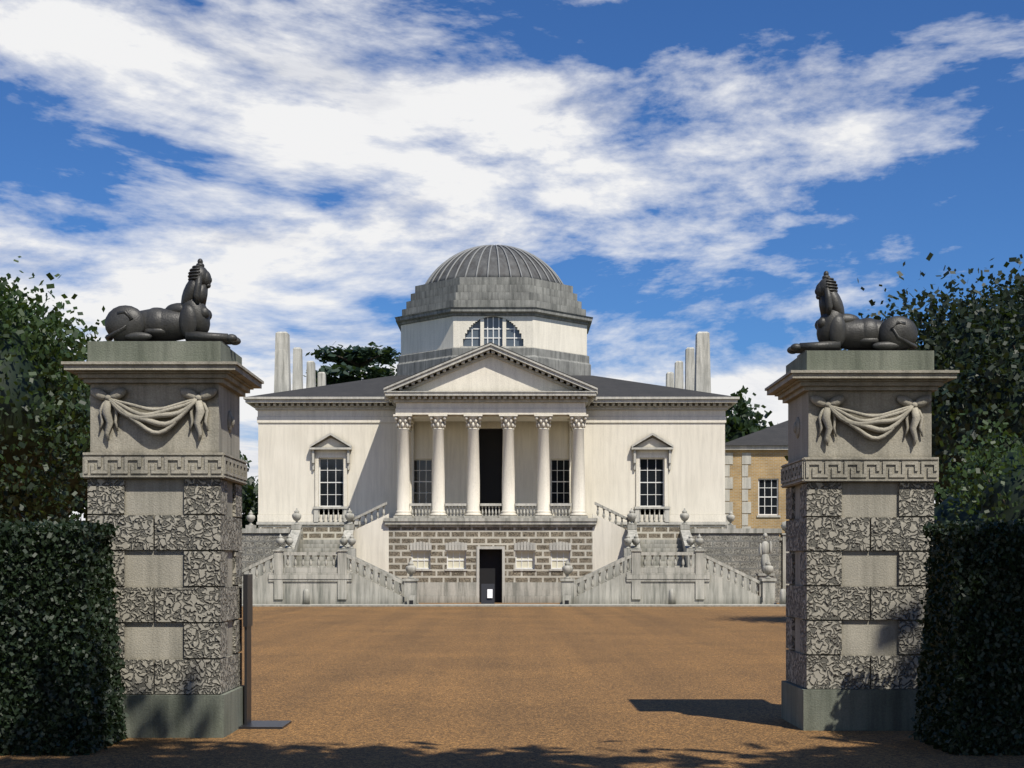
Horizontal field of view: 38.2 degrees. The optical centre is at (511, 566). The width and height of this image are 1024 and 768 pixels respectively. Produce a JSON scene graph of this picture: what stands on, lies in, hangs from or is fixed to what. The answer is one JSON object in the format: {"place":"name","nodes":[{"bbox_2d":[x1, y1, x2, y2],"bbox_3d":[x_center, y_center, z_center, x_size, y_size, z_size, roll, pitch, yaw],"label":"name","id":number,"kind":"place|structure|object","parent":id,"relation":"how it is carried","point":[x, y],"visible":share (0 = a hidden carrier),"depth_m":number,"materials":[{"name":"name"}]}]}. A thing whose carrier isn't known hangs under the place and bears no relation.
{"place":"outdoors","nodes":[
{"label":"outdoors","id":0,"kind":"place"},
{"bbox_2d":[61,341,263,737],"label":"gate pier","id":1,"kind":"structure","parent":0,"point":[164,469],"depth_m":13.80,"materials":[{"name":"stone"}]},
{"bbox_2d":[105,259,240,347],"bbox_3d":[-3.285,-2.543,14.348,1.274,0.887,0.435,0,0,0],"label":"sphinx statue","id":2,"kind":"object","parent":1,"relation":"on","point":[188,317],"visible":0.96,"depth_m":14.22,"materials":[{"name":"grey stone"}]},
{"bbox_2d":[0,603,1023,767],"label":"gravel forecourt","id":3,"kind":"structure","parent":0,"point":[519,687],"depth_m":17.85,"materials":[{"name":"brown gravel"}]},
{"bbox_2d":[1,320,90,521],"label":"tree","id":4,"kind":"object","parent":3,"relation":"on","point":[79,508],"visible":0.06,"depth_m":45.45,"materials":[{"name":"green plant"}]},
{"bbox_2d":[0,256,114,523],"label":"tree","id":5,"kind":"object","parent":3,"relation":"on","point":[41,401],"visible":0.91,"depth_m":28.81,"materials":[{"name":"green plant"}]},
{"bbox_2d":[0,517,128,755],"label":"hedge","id":6,"kind":"object","parent":3,"relation":"on","point":[61,684],"visible":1,"depth_m":12.57,"materials":[{"name":"green plant"}]},
{"bbox_2d":[239,574,291,728],"bbox_3d":[-2.475,0.840,14.800,0.450,1.520,0.600,0,0,0],"label":"info sign","id":7,"kind":"object","parent":3,"relation":"on","point":[248,610],"visible":1,"depth_m":14.72,"materials":[{"name":"black metal"}]},
{"bbox_2d":[481,584,494,603],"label":"sign board","id":8,"kind":"object","parent":3,"relation":"on","point":[487,594],"visible":1,"depth_m":63.03,"materials":[{"name":"black"}]},
{"bbox_2d":[243,245,739,602],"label":"villa","id":9,"kind":"object","parent":3,"relation":"on","point":[498,435],"visible":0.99,"depth_m":67.50,"materials":[{"name":"paint"}]},
{"bbox_2d":[238,502,788,606],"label":"staircases","id":10,"kind":"structure","parent":3,"relation":"on","point":[730,565],"depth_m":60.47,"materials":[{"name":"stone"}]},
{"bbox_2d":[764,252,1023,506],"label":"tree","id":11,"kind":"object","parent":3,"relation":"on","point":[978,343],"visible":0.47,"depth_m":37.22,"materials":[{"name":"green plant"}]},
{"bbox_2d":[909,513,1023,755],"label":"hedge","id":12,"kind":"object","parent":3,"relation":"on","point":[970,693],"visible":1,"depth_m":12.58,"materials":[{"name":"green plant"}]},
{"bbox_2d":[930,394,1023,534],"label":"shrub","id":13,"kind":"object","parent":3,"relation":"on","point":[997,494],"visible":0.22,"depth_m":25.27,"materials":[{"name":"green plant"}]},
{"bbox_2d":[0,0,1023,520],"label":"sky","id":14,"kind":"structure","parent":0,"point":[688,168],"materials":[{"name":"blue"}]},
{"bbox_2d":[725,420,788,536],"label":"link building","id":15,"kind":"structure","parent":0,"point":[755,494],"depth_m":72.50,"materials":[{"name":"yellow brick"}]},
{"bbox_2d":[765,351,959,730],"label":"gate pier","id":16,"kind":"structure","parent":0,"point":[859,473],"depth_m":14.40,"materials":[{"name":"stone"}]},
{"bbox_2d":[787,271,918,356],"bbox_3d":[3.435,-2.543,14.947,1.274,0.887,0.435,0,0,0],"label":"sphinx statue","id":17,"kind":"object","parent":16,"relation":"on","point":[837,327],"visible":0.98,"depth_m":14.82,"materials":[{"name":"grey stone"}]},
{"label":"ground","id":18,"kind":"structure","parent":0,"visible":0},
{"bbox_2d":[238,451,257,527],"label":"tree","id":19,"kind":"object","parent":18,"relation":"on","point":[249,495],"visible":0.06,"depth_m":90.48,"materials":[{"name":"green plant"}]},
{"bbox_2d":[303,341,400,386],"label":"cedar","id":20,"kind":"object","parent":18,"relation":"on","point":[357,361],"visible":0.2,"depth_m":109.85,"materials":[{"name":"green plant"}]},
{"bbox_2d":[725,385,773,442],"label":"tree","id":21,"kind":"object","parent":18,"relation":"on","point":[739,423],"visible":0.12,"depth_m":96.22,"materials":[{"name":"green plant"}]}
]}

